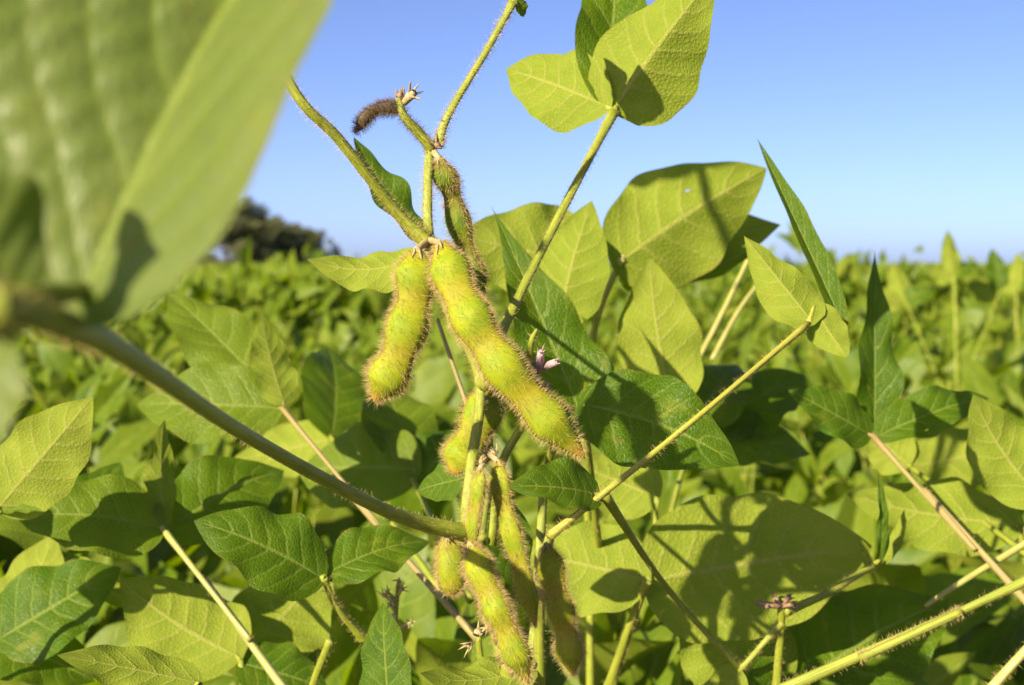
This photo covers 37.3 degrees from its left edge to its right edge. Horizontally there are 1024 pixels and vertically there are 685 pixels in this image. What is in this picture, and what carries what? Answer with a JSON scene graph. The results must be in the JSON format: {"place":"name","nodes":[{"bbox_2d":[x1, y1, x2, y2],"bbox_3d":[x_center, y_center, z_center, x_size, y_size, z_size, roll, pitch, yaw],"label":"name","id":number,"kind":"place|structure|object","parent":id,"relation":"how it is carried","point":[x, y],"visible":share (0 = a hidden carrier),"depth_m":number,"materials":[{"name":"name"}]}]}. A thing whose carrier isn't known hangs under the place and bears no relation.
{"place":"outdoors","nodes":[
{"label":"outdoors","id":0,"kind":"place"},
{"bbox_2d":[209,0,1023,264],"label":"sky","id":1,"kind":"structure","parent":0,"point":[896,126],"materials":[{"name":"blue"}]},
{"bbox_3d":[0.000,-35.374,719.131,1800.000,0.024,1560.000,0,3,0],"label":"ground","id":2,"kind":"structure","parent":0,"visible":0},
{"bbox_2d":[16,329,39,366],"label":"soybean plant","id":3,"kind":"object","parent":2,"relation":"on","point":[27,357],"visible":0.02,"depth_m":3.22,"materials":[{"name":"green plant"}]},
{"bbox_2d":[12,327,81,366],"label":"soybean plant","id":4,"kind":"object","parent":2,"relation":"on","point":[72,349],"visible":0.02,"depth_m":3.75,"materials":[{"name":"green plant"}]},
{"bbox_2d":[12,384,137,424],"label":"soybean plant","id":5,"kind":"object","parent":2,"relation":"on","point":[17,417],"visible":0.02,"depth_m":2.04,"materials":[{"name":"green plant"}]},
{"bbox_2d":[6,393,149,456],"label":"soybean plant","id":6,"kind":"object","parent":2,"relation":"on","point":[26,408],"depth_m":2.29,"materials":[{"name":"green plant"}]},
{"bbox_2d":[0,366,159,621],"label":"soybean plant","id":7,"kind":"object","parent":2,"relation":"on","point":[123,444],"visible":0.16,"depth_m":1.39,"materials":[{"name":"green plant"}]},
{"bbox_2d":[21,362,142,552],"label":"soybean plant","id":8,"kind":"object","parent":2,"relation":"on","point":[38,388],"visible":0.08,"depth_m":1.79,"materials":[{"name":"green plant"}]},
{"bbox_2d":[2,413,176,575],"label":"soybean plant","id":9,"kind":"object","parent":2,"relation":"on","point":[124,418],"depth_m":1.71,"materials":[{"name":"green plant"}]},
{"bbox_2d":[23,334,161,455],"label":"soybean plant","id":10,"kind":"object","parent":2,"relation":"on","point":[149,342],"visible":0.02,"depth_m":3.01,"materials":[{"name":"green plant"}]},
{"bbox_2d":[0,553,191,645],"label":"soybean plant","id":11,"kind":"object","parent":2,"relation":"on","point":[103,617],"visible":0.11,"depth_m":1.00,"materials":[{"name":"green plant"}]},
{"bbox_2d":[0,397,202,684],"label":"soybean plant","id":12,"kind":"object","parent":2,"relation":"on","point":[54,595],"visible":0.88,"depth_m":0.46,"materials":[{"name":"green plant"}]},
{"bbox_2d":[28,330,179,457],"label":"soybean plant","id":13,"kind":"object","parent":2,"relation":"on","point":[165,347],"visible":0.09,"depth_m":2.62,"materials":[{"name":"green plant"}]},
{"bbox_2d":[76,460,146,555],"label":"soybean plant","id":14,"kind":"object","parent":2,"relation":"on","point":[132,472],"visible":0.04,"depth_m":0.71,"materials":[{"name":"green plant"}]},
{"bbox_2d":[0,551,236,684],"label":"soybean plant","id":15,"kind":"object","parent":2,"relation":"on","point":[114,634],"visible":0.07,"depth_m":0.69,"materials":[{"name":"green plant"}]},
{"bbox_2d":[41,366,195,457],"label":"soybean plant","id":16,"kind":"object","parent":2,"relation":"on","point":[72,382],"visible":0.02,"depth_m":1.96,"materials":[{"name":"green plant"}]},
{"bbox_2d":[105,299,159,383],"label":"soybean plant","id":17,"kind":"object","parent":2,"relation":"on","point":[143,323],"visible":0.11,"depth_m":4.51,"materials":[{"name":"green plant"}]},
{"bbox_2d":[108,327,190,392],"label":"soybean plant","id":18,"kind":"object","parent":2,"relation":"on","point":[137,341],"visible":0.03,"depth_m":2.84,"materials":[{"name":"green plant"}]},
{"bbox_2d":[133,370,175,399],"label":"soybean plant","id":19,"kind":"object","parent":2,"relation":"on","point":[142,395],"visible":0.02,"depth_m":2.16,"materials":[{"name":"green plant"}]},
{"bbox_2d":[78,416,236,615],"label":"soybean plant","id":20,"kind":"object","parent":2,"relation":"on","point":[159,552],"visible":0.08,"depth_m":1.33,"materials":[{"name":"green plant"}]},
{"bbox_2d":[89,454,244,620],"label":"soybean plant","id":21,"kind":"object","parent":2,"relation":"on","point":[207,561],"visible":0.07,"depth_m":1.10,"materials":[{"name":"green plant"}]},
{"bbox_2d":[89,419,279,610],"bbox_3d":[-0.331,0.421,1.569,0.335,0.722,0.258,-2,3,-33],"label":"soybean plant","id":22,"kind":"object","parent":2,"relation":"on","point":[185,453],"visible":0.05,"depth_m":1.54,"materials":[{"name":"green plant"}]},
{"bbox_2d":[125,392,260,545],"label":"soybean plant","id":23,"kind":"object","parent":2,"relation":"on","point":[137,413],"visible":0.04,"depth_m":1.72,"materials":[{"name":"green plant"}]},
{"bbox_2d":[89,556,315,665],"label":"soybean plant","id":24,"kind":"object","parent":2,"relation":"on","point":[129,569],"visible":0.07,"depth_m":1.05,"materials":[{"name":"green plant"}]},
{"bbox_2d":[19,420,428,684],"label":"soybean plant","id":25,"kind":"object","parent":2,"relation":"on","point":[271,625],"visible":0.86,"depth_m":0.46,"materials":[{"name":"green plant"}]},
{"bbox_2d":[198,196,284,264],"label":"broadleaf tree","id":26,"kind":"object","parent":2,"relation":"on","point":[235,233],"visible":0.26,"depth_m":93.99,"materials":[{"name":"green plant"}]},
{"bbox_2d":[229,214,313,264],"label":"broadleaf tree","id":27,"kind":"object","parent":2,"relation":"on","point":[292,233],"visible":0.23,"depth_m":99.44,"materials":[{"name":"green plant"}]},
{"bbox_2d":[250,291,301,371],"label":"soybean plant","id":28,"kind":"object","parent":2,"relation":"on","point":[275,308],"visible":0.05,"depth_m":2.95,"materials":[{"name":"green plant"}]},
{"bbox_2d":[208,437,364,527],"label":"soybean plant","id":29,"kind":"object","parent":2,"relation":"on","point":[216,447],"visible":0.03,"depth_m":1.37,"materials":[{"name":"green plant"}]},
{"bbox_2d":[271,288,339,367],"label":"soybean plant","id":30,"kind":"object","parent":2,"relation":"on","point":[280,326],"visible":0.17,"depth_m":3.94,"materials":[{"name":"green plant"}]},
{"bbox_2d":[272,227,341,262],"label":"broadleaf tree","id":31,"kind":"object","parent":2,"relation":"on","point":[314,237],"visible":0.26,"depth_m":108.11,"materials":[{"name":"green plant"}]},
{"bbox_2d":[137,294,483,659],"bbox_3d":[-0.021,0.410,0.508,0.322,0.850,0.223,2,4,38],"label":"soybean plant","id":32,"kind":"object","parent":2,"relation":"on","point":[241,369],"visible":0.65,"depth_m":0.55,"materials":[{"name":"green plant"}]},
{"bbox_2d":[174,393,448,569],"bbox_3d":[-0.168,0.413,1.225,0.352,0.773,0.263,1,3,20],"label":"soybean plant","id":33,"kind":"object","parent":2,"relation":"on","point":[409,501],"visible":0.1,"depth_m":1.23,"materials":[{"name":"green plant"}]},
{"bbox_2d":[287,337,374,362],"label":"soybean plant","id":34,"kind":"object","parent":2,"relation":"on","point":[364,347],"visible":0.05,"depth_m":3.25,"materials":[{"name":"green plant"}]},
{"bbox_2d":[228,534,435,684],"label":"soybean plant","id":35,"kind":"object","parent":2,"relation":"on","point":[417,604],"visible":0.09,"depth_m":0.72,"materials":[{"name":"green plant"}]},
{"bbox_2d":[315,319,373,347],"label":"soybean plant","id":36,"kind":"object","parent":2,"relation":"on","point":[344,336],"visible":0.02,"depth_m":4.44,"materials":[{"name":"green plant"}]},
{"bbox_2d":[313,323,384,351],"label":"soybean plant","id":37,"kind":"object","parent":2,"relation":"on","point":[324,335],"visible":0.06,"depth_m":3.80,"materials":[{"name":"green plant"}]},
{"bbox_2d":[342,300,381,354],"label":"soybean plant","id":38,"kind":"object","parent":2,"relation":"on","point":[358,330],"visible":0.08,"depth_m":3.43,"materials":[{"name":"green plant"}]},
{"bbox_2d":[315,327,430,375],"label":"soybean plant","id":39,"kind":"object","parent":2,"relation":"on","point":[339,348],"visible":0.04,"depth_m":2.84,"materials":[{"name":"green plant"}]},
{"bbox_2d":[316,340,436,390],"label":"soybean plant","id":40,"kind":"object","parent":2,"relation":"on","point":[358,355],"visible":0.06,"depth_m":3.05,"materials":[{"name":"green plant"}]},
{"bbox_2d":[297,337,464,404],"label":"soybean plant","id":41,"kind":"object","parent":2,"relation":"on","point":[432,384],"visible":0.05,"depth_m":1.90,"materials":[{"name":"green plant"}]},
{"bbox_2d":[213,512,553,684],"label":"soybean plant","id":42,"kind":"object","parent":2,"relation":"on","point":[228,594],"depth_m":0.95,"materials":[{"name":"green plant"}]},
{"bbox_2d":[267,426,559,537],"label":"soybean plant","id":43,"kind":"object","parent":2,"relation":"on","point":[329,521],"visible":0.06,"depth_m":1.41,"materials":[{"name":"green plant"}]},
{"bbox_2d":[309,497,535,664],"bbox_3d":[-0.042,0.454,1.071,0.325,0.706,0.314,2,3,32],"label":"soybean plant","id":44,"kind":"object","parent":2,"relation":"on","point":[454,508],"visible":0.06,"depth_m":1.05,"materials":[{"name":"green plant"}]},
{"bbox_2d":[0,0,849,684],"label":"soybean plant","id":45,"kind":"object","parent":2,"relation":"on","point":[134,138],"visible":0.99,"depth_m":0.33,"materials":[{"name":"green plant"}]},
{"bbox_2d":[323,492,537,587],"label":"soybean plant","id":46,"kind":"object","parent":2,"relation":"on","point":[531,518],"visible":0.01,"depth_m":1.19,"materials":[{"name":"green plant"}]},
{"bbox_2d":[427,305,470,377],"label":"soybean plant","id":47,"kind":"object","parent":2,"relation":"on","point":[433,344],"visible":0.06,"depth_m":3.70,"materials":[{"name":"green plant"}]},
{"bbox_2d":[232,582,679,684],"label":"soybean plant","id":48,"kind":"object","parent":2,"relation":"on","point":[343,665],"visible":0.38,"depth_m":0.68,"materials":[{"name":"green plant"}]},
{"bbox_2d":[437,316,513,381],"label":"soybean plant","id":49,"kind":"object","parent":2,"relation":"on","point":[441,346],"visible":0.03,"depth_m":2.91,"materials":[{"name":"green plant"}]},
{"bbox_2d":[408,363,576,524],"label":"soybean plant","id":50,"kind":"object","parent":2,"relation":"on","point":[452,402],"visible":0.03,"depth_m":2.06,"materials":[{"name":"green plant"}]},
{"bbox_2d":[447,332,549,521],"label":"soybean plant","id":51,"kind":"object","parent":2,"relation":"on","point":[454,349],"visible":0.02,"depth_m":2.69,"materials":[{"name":"green plant"}]},
{"bbox_2d":[350,603,683,684],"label":"soybean plant","id":52,"kind":"object","parent":2,"relation":"on","point":[426,654],"visible":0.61,"depth_m":0.61,"materials":[{"name":"green plant"}]},
{"bbox_2d":[23,235,1023,368],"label":"soybean foliage","id":53,"kind":"object","parent":2,"relation":"on","point":[246,287],"visible":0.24,"depth_m":4.74,"materials":[{"name":"green plant"}]},
{"bbox_2d":[433,590,676,684],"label":"soybean plant","id":54,"kind":"object","parent":2,"relation":"on","point":[445,628],"visible":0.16,"depth_m":0.72,"materials":[{"name":"green plant"}]},
{"bbox_2d":[495,429,620,571],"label":"soybean plant","id":55,"kind":"object","parent":2,"relation":"on","point":[537,460],"visible":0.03,"depth_m":1.57,"materials":[{"name":"green plant"}]},
{"bbox_2d":[502,361,623,538],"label":"soybean plant","id":56,"kind":"object","parent":2,"relation":"on","point":[617,365],"visible":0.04,"depth_m":1.80,"materials":[{"name":"green plant"}]},
{"bbox_2d":[484,433,702,567],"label":"soybean plant","id":57,"kind":"object","parent":2,"relation":"on","point":[686,487],"visible":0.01,"depth_m":1.32,"materials":[{"name":"green plant"}]},
{"bbox_2d":[596,287,630,344],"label":"soybean plant","id":58,"kind":"object","parent":2,"relation":"on","point":[621,294],"visible":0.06,"depth_m":4.33,"materials":[{"name":"green plant"}]},
{"bbox_2d":[472,161,779,684],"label":"soybean plant","id":59,"kind":"object","parent":2,"relation":"on","point":[660,237],"visible":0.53,"depth_m":0.52,"materials":[{"name":"green plant"}]},
{"bbox_2d":[547,452,748,627],"bbox_3d":[0.111,0.436,1.129,0.314,0.738,0.325,-1,3,-18],"label":"soybean plant","id":60,"kind":"object","parent":2,"relation":"on","point":[640,527],"visible":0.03,"depth_m":1.11,"materials":[{"name":"green plant"}]},
{"bbox_2d":[609,287,744,341],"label":"soybean plant","id":61,"kind":"object","parent":2,"relation":"on","point":[721,297],"visible":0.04,"depth_m":3.32,"materials":[{"name":"green plant"}]},
{"bbox_2d":[564,344,793,528],"bbox_3d":[0.176,0.388,1.746,0.275,0.771,0.282,0,3,-1],"label":"soybean plant","id":62,"kind":"object","parent":2,"relation":"on","point":[760,468],"visible":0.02,"depth_m":1.66,"materials":[{"name":"green plant"}]},
{"bbox_2d":[518,500,842,684],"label":"soybean plant","id":63,"kind":"object","parent":2,"relation":"on","point":[831,510],"visible":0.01,"depth_m":0.95,"materials":[{"name":"green plant"}]},
{"bbox_2d":[530,363,871,684],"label":"soybean plant","id":64,"kind":"object","parent":2,"relation":"on","point":[722,563],"visible":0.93,"depth_m":0.45,"materials":[{"name":"green plant"}]},
{"bbox_2d":[683,288,747,369],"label":"soybean plant","id":65,"kind":"object","parent":2,"relation":"on","point":[691,298],"visible":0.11,"depth_m":4.48,"materials":[{"name":"green plant"}]},
{"bbox_2d":[693,294,750,362],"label":"soybean plant","id":66,"kind":"object","parent":2,"relation":"on","point":[709,313],"visible":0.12,"depth_m":4.27,"materials":[{"name":"green plant"}]},
{"bbox_2d":[701,312,751,361],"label":"soybean plant","id":67,"kind":"object","parent":2,"relation":"on","point":[739,324],"depth_m":4.00,"materials":[{"name":"green plant"}]},
{"bbox_2d":[696,307,778,364],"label":"soybean plant","id":68,"kind":"object","parent":2,"relation":"on","point":[761,325],"visible":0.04,"depth_m":2.90,"materials":[{"name":"green plant"}]},
{"bbox_2d":[703,316,779,370],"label":"soybean plant","id":69,"kind":"object","parent":2,"relation":"on","point":[713,345],"visible":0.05,"depth_m":3.57,"materials":[{"name":"green plant"}]},
{"bbox_2d":[657,466,826,626],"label":"soybean plant","id":70,"kind":"object","parent":2,"relation":"on","point":[728,481],"visible":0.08,"depth_m":1.23,"materials":[{"name":"green plant"}]},
{"bbox_2d":[736,327,821,480],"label":"soybean plant","id":71,"kind":"object","parent":2,"relation":"on","point":[759,348],"visible":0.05,"depth_m":2.83,"materials":[{"name":"green plant"}]},
{"bbox_2d":[683,422,894,501],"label":"soybean plant","id":72,"kind":"object","parent":2,"relation":"on","point":[855,480],"visible":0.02,"depth_m":1.51,"materials":[{"name":"green plant"}]},
{"bbox_2d":[739,327,859,480],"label":"soybean plant","id":73,"kind":"object","parent":2,"relation":"on","point":[851,362],"visible":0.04,"depth_m":2.38,"materials":[{"name":"green plant"}]},
{"bbox_2d":[679,473,947,684],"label":"soybean plant","id":74,"kind":"object","parent":2,"relation":"on","point":[838,624],"visible":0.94,"depth_m":0.47,"materials":[{"name":"green plant"}]},
{"bbox_2d":[631,651,1023,684],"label":"soybean plant","id":75,"kind":"object","parent":2,"relation":"on","point":[949,669],"visible":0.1,"depth_m":0.64,"materials":[{"name":"green plant"}]},
{"bbox_2d":[744,329,930,492],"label":"soybean plant","id":76,"kind":"object","parent":2,"relation":"on","point":[902,349],"visible":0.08,"depth_m":1.89,"materials":[{"name":"green plant"}]},
{"bbox_2d":[655,480,1023,622],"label":"soybean plant","id":77,"kind":"object","parent":2,"relation":"on","point":[970,562],"visible":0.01,"depth_m":1.07,"materials":[{"name":"green plant"}]},
{"bbox_2d":[775,347,903,474],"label":"soybean plant","id":78,"kind":"object","parent":2,"relation":"on","point":[783,353],"depth_m":2.60,"materials":[{"name":"green plant"}]},
{"bbox_2d":[763,221,917,426],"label":"soybean plant","id":79,"kind":"object","parent":2,"relation":"on","point":[843,266],"visible":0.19,"depth_m":2.92,"materials":[{"name":"green plant"}]},
{"bbox_2d":[760,408,922,503],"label":"soybean plant","id":80,"kind":"object","parent":2,"relation":"on","point":[807,469],"visible":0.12,"depth_m":1.37,"materials":[{"name":"green plant"}]},
{"bbox_2d":[789,296,903,484],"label":"soybean plant","id":81,"kind":"object","parent":2,"relation":"on","point":[896,316],"visible":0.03,"depth_m":3.16,"materials":[{"name":"green plant"}]},
{"bbox_2d":[680,483,1023,684],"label":"soybean plant","id":82,"kind":"object","parent":2,"relation":"on","point":[902,569],"visible":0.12,"depth_m":0.74,"materials":[{"name":"green plant"}]},
{"bbox_2d":[760,353,943,564],"bbox_3d":[0.402,0.388,1.822,0.335,0.764,0.258,1,3,26],"label":"soybean plant","id":83,"kind":"object","parent":2,"relation":"on","point":[819,442],"visible":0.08,"depth_m":1.88,"materials":[{"name":"green plant"}]},
{"bbox_2d":[748,350,967,502],"bbox_3d":[0.410,0.389,1.642,0.275,0.780,0.282,-2,4,-36],"label":"soybean plant","id":84,"kind":"object","parent":2,"relation":"on","point":[835,372],"visible":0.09,"depth_m":1.60,"materials":[{"name":"green plant"}]},
{"bbox_2d":[805,334,973,480],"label":"soybean plant","id":85,"kind":"object","parent":2,"relation":"on","point":[946,361],"visible":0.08,"depth_m":2.18,"materials":[{"name":"green plant"}]},
{"bbox_2d":[848,271,940,468],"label":"soybean plant","id":86,"kind":"object","parent":2,"relation":"on","point":[862,282],"visible":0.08,"depth_m":4.16,"materials":[{"name":"green plant"}]},
{"bbox_2d":[777,252,1023,684],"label":"soybean plant","id":87,"kind":"object","parent":2,"relation":"on","point":[949,507],"visible":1,"depth_m":0.48,"materials":[{"name":"green plant"}]},
{"bbox_2d":[858,299,960,346],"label":"soybean plant","id":88,"kind":"object","parent":2,"relation":"on","point":[934,313],"visible":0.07,"depth_m":3.83,"materials":[{"name":"green plant"}]},
{"bbox_2d":[802,489,1023,564],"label":"soybean plant","id":89,"kind":"object","parent":2,"relation":"on","point":[815,504],"depth_m":1.29,"materials":[{"name":"green plant"}]},
{"bbox_2d":[858,308,981,348],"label":"soybean plant","id":90,"kind":"object","parent":2,"relation":"on","point":[924,327],"visible":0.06,"depth_m":3.50,"materials":[{"name":"green plant"}]},
{"bbox_2d":[856,310,986,351],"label":"soybean plant","id":91,"kind":"object","parent":2,"relation":"on","point":[975,317],"visible":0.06,"depth_m":3.31,"materials":[{"name":"green plant"}]},
{"bbox_2d":[888,485,983,570],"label":"soybean plant","id":92,"kind":"object","parent":2,"relation":"on","point":[952,561],"visible":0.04,"depth_m":1.04,"materials":[{"name":"green plant"}]},
{"bbox_2d":[909,340,973,473],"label":"soybean plant","id":93,"kind":"object","parent":2,"relation":"on","point":[922,382],"visible":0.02,"depth_m":2.23,"materials":[{"name":"green plant"}]},
{"bbox_2d":[907,322,998,382],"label":"soybean plant","id":94,"kind":"object","parent":2,"relation":"on","point":[963,336],"visible":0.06,"depth_m":2.93,"materials":[{"name":"green plant"}]},
{"bbox_2d":[898,332,1008,411],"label":"soybean plant","id":95,"kind":"object","parent":2,"relation":"on","point":[994,359],"visible":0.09,"depth_m":2.03,"materials":[{"name":"green plant"}]},
{"bbox_2d":[884,230,1023,483],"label":"soybean plant","id":96,"kind":"object","parent":2,"relation":"on","point":[951,267],"visible":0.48,"depth_m":1.75,"materials":[{"name":"green plant"}]},
{"bbox_2d":[888,563,1023,684],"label":"soybean plant","id":97,"kind":"object","parent":2,"relation":"on","point":[996,647],"visible":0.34,"depth_m":0.77,"materials":[{"name":"green plant"}]},
{"bbox_2d":[905,339,1023,476],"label":"soybean plant","id":98,"kind":"object","parent":2,"relation":"on","point":[1009,354],"visible":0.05,"depth_m":2.51,"materials":[{"name":"green plant"}]},
{"bbox_2d":[906,545,1023,667],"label":"soybean plant","id":99,"kind":"object","parent":2,"relation":"on","point":[1011,567],"visible":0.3,"depth_m":0.84,"materials":[{"name":"green plant"}]},
{"bbox_2d":[937,297,1015,351],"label":"soybean plant","id":100,"kind":"object","parent":2,"relation":"on","point":[1008,333],"visible":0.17,"depth_m":3.55,"materials":[{"name":"green plant"}]},
{"bbox_2d":[955,354,1023,428],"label":"soybean plant","id":101,"kind":"object","parent":2,"relation":"on","point":[977,378],"visible":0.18,"depth_m":1.65,"materials":[{"name":"green plant"}]},
{"bbox_2d":[957,318,1023,368],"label":"soybean plant","id":102,"kind":"object","parent":2,"relation":"on","point":[993,331],"visible":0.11,"depth_m":3.15,"materials":[{"name":"green plant"}]},
{"bbox_2d":[962,268,1023,356],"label":"soybean plant","id":103,"kind":"object","parent":2,"relation":"on","point":[1002,297],"visible":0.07,"depth_m":4.00,"materials":[{"name":"green plant"}]},
{"bbox_2d":[988,255,1023,385],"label":"soybean plant","id":104,"kind":"object","parent":2,"relation":"on","point":[1017,360],"visible":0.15,"depth_m":1.89,"materials":[{"name":"green plant"}]},
{"bbox_2d":[1010,252,1023,375],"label":"soybean plant","id":105,"kind":"object","parent":2,"relation":"on","point":[1018,262],"visible":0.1,"depth_m":2.20,"materials":[{"name":"green plant"}]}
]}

